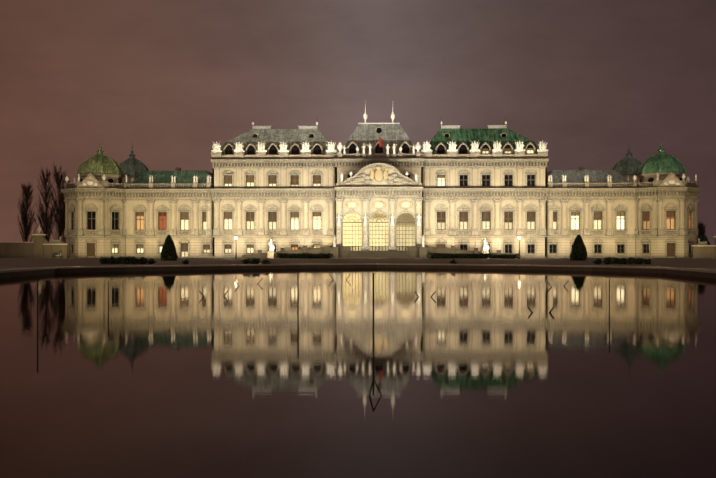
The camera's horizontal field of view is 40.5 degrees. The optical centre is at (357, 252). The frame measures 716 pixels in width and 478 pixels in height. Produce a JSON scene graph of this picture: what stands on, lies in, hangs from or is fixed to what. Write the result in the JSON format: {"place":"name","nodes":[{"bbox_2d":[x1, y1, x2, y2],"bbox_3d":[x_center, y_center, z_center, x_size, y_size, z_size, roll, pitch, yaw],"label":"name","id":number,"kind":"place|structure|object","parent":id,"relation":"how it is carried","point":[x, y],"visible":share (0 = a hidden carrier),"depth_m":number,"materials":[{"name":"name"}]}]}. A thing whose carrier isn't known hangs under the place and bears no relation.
{"place":"outdoors","nodes":[
{"label":"outdoors","id":0,"kind":"place"},
{"bbox_2d":[0,234,709,263],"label":"shrub","id":1,"kind":"object","parent":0,"point":[456,256],"visible":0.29,"depth_m":124.79,"materials":[{"name":"green plant"}]},
{"bbox_2d":[0,268,715,477],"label":"pond water","id":2,"kind":"structure","parent":0,"point":[482,373],"depth_m":10.56,"materials":[{"name":"brown liquid"}]},
{"bbox_2d":[37,272,609,394],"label":"poles","id":3,"kind":"object","parent":2,"relation":"in","point":[297,322],"visible":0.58,"depth_m":12.10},
{"bbox_2d":[199,274,568,395],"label":"pond twigs","id":4,"kind":"object","parent":2,"relation":"in","point":[416,294],"visible":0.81,"depth_m":29.03,"materials":[{"name":"black wood"}]},
{"bbox_2d":[0,258,715,269],"bbox_3d":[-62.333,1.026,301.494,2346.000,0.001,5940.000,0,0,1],"label":"ground","id":5,"kind":"structure","parent":0,"point":[689,263],"depth_m":112.38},
{"bbox_2d":[54,116,520,258],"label":"ironwork lamp posts","id":6,"kind":"object","parent":5,"relation":"on","point":[378,248],"visible":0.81,"depth_m":195.59,"materials":[{"name":"black metal"}]},
{"bbox_2d":[0,234,715,272],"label":"pond kerb coping","id":7,"kind":"object","parent":5,"relation":"on","point":[644,267],"visible":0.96,"depth_m":71.93,"materials":[{"name":"grey stone"}]},
{"bbox_2d":[37,226,500,249],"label":"terrace statues","id":8,"kind":"object","parent":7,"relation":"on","point":[39,229],"visible":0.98,"depth_m":190.26,"materials":[{"name":"white stone"}]},
{"bbox_2d":[0,235,715,257],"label":"garden walls","id":9,"kind":"structure","parent":5,"relation":"on","point":[36,248],"depth_m":192.42,"materials":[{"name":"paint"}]},
{"bbox_2d":[51,237,706,255],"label":"statues","id":10,"kind":"object","parent":5,"relation":"on","point":[272,247],"visible":1,"depth_m":178.29,"materials":[{"name":"white stone"}]},
{"bbox_2d":[242,246,516,257],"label":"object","id":11,"kind":"object","parent":5,"relation":"on","point":[411,252],"visible":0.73,"depth_m":189.82,"materials":[{"name":"stone"}]},
{"bbox_2d":[65,155,697,255],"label":"palace walls","id":12,"kind":"structure","parent":5,"relation":"on","point":[426,178],"depth_m":199.59,"materials":[{"name":"beige stone"}]},
{"bbox_2d":[76,144,123,175],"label":"dome","id":13,"kind":"structure","parent":12,"relation":"on","point":[99,162],"depth_m":202.38,"materials":[{"name":"green metal"}]},
{"bbox_2d":[130,170,212,187],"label":"roof wing","id":14,"kind":"structure","parent":12,"relation":"on","point":[182,177],"depth_m":205.95,"materials":[{"name":"green metal"}]},
{"bbox_2d":[225,176,320,185],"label":"lit windows","id":15,"kind":"structure","parent":12,"relation":"attached to","point":[316,183],"depth_m":200.84,"materials":[{"name":"glass"}]},
{"bbox_2d":[221,142,327,154],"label":"mansard roof","id":16,"kind":"object","parent":12,"relation":"on","point":[290,144],"visible":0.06,"depth_m":202.73,"materials":[{"name":"grey metal"}]},
{"bbox_2d":[227,129,328,143],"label":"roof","id":17,"kind":"structure","parent":16,"relation":"on","point":[282,135],"depth_m":204.88,"materials":[{"name":"grey metal"}]},
{"bbox_2d":[314,213,414,250],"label":"arched windows","id":18,"kind":"structure","parent":12,"relation":"on","point":[378,242],"depth_m":195.92,"materials":[{"name":"yellow glass"}]},
{"bbox_2d":[342,140,415,157],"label":"mansard roof","id":19,"kind":"object","parent":12,"relation":"on","point":[359,143],"visible":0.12,"depth_m":201.40,"materials":[{"name":"grey metal"}]},
{"bbox_2d":[348,124,409,139],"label":"roof","id":20,"kind":"structure","parent":19,"relation":"on","point":[368,132],"depth_m":203.31,"materials":[{"name":"grey metal"}]},
{"bbox_2d":[346,166,411,207],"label":"relief ornaments","id":21,"kind":"object","parent":12,"relation":"attached to","point":[379,174],"visible":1,"depth_m":194.73},
{"bbox_2d":[72,128,689,252],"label":"dark windows","id":22,"kind":"structure","parent":12,"relation":"attached to","point":[378,149],"depth_m":200.36,"materials":[{"name":"black glass"}]},
{"bbox_2d":[65,104,696,225],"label":"statues","id":23,"kind":"object","parent":12,"relation":"on","point":[283,146],"visible":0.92,"depth_m":199.63,"materials":[{"name":"white stone"}]},
{"bbox_2d":[71,148,690,255],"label":"windows","id":24,"kind":"structure","parent":12,"relation":"attached to","point":[385,226],"depth_m":199.87,"materials":[{"name":"brown glass"}]},
{"bbox_2d":[76,173,685,187],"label":"palace dome drums","id":25,"kind":"object","parent":12,"relation":"on","point":[644,177],"visible":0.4,"depth_m":201.63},
{"bbox_2d":[88,243,673,255],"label":"palace doors","id":26,"kind":"structure","parent":12,"relation":"attached to","point":[668,251],"depth_m":196.48,"materials":[{"name":"brown wood"}]},
{"bbox_2d":[61,127,701,257],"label":"stone trim","id":27,"kind":"structure","parent":12,"relation":"attached to","point":[693,189],"depth_m":199.33,"materials":[{"name":"beige stone"}]},
{"bbox_2d":[137,211,673,249],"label":"windows","id":28,"kind":"structure","parent":12,"relation":"attached to","point":[644,221],"depth_m":198.53,"materials":[{"name":"orange glass"}]},
{"bbox_2d":[430,141,537,153],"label":"mansard roof","id":29,"kind":"object","parent":12,"relation":"on","point":[434,144],"visible":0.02,"depth_m":201.78,"materials":[{"name":"green metal"}]},
{"bbox_2d":[430,128,531,143],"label":"roof block","id":30,"kind":"structure","parent":29,"relation":"on","point":[494,134],"depth_m":203.93,"materials":[{"name":"green metal"}]},
{"bbox_2d":[547,170,630,187],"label":"roof wing","id":31,"kind":"structure","parent":12,"relation":"on","point":[595,176],"depth_m":203.92,"materials":[{"name":"metal"}]},
{"bbox_2d":[637,141,685,174],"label":"dome","id":32,"kind":"structure","parent":12,"relation":"on","point":[661,161],"depth_m":199.66,"materials":[{"name":"green metal"}]},
{"bbox_2d":[0,0,715,244],"label":"sky","id":33,"kind":"structure","parent":0,"point":[595,81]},
{"label":"pond floor","id":34,"kind":"structure","parent":0,"visible":0},
{"bbox_2d":[0,263,715,278],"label":"pond kerb face","id":35,"kind":"object","parent":34,"relation":"on","point":[309,266],"visible":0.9,"depth_m":71.32}
]}

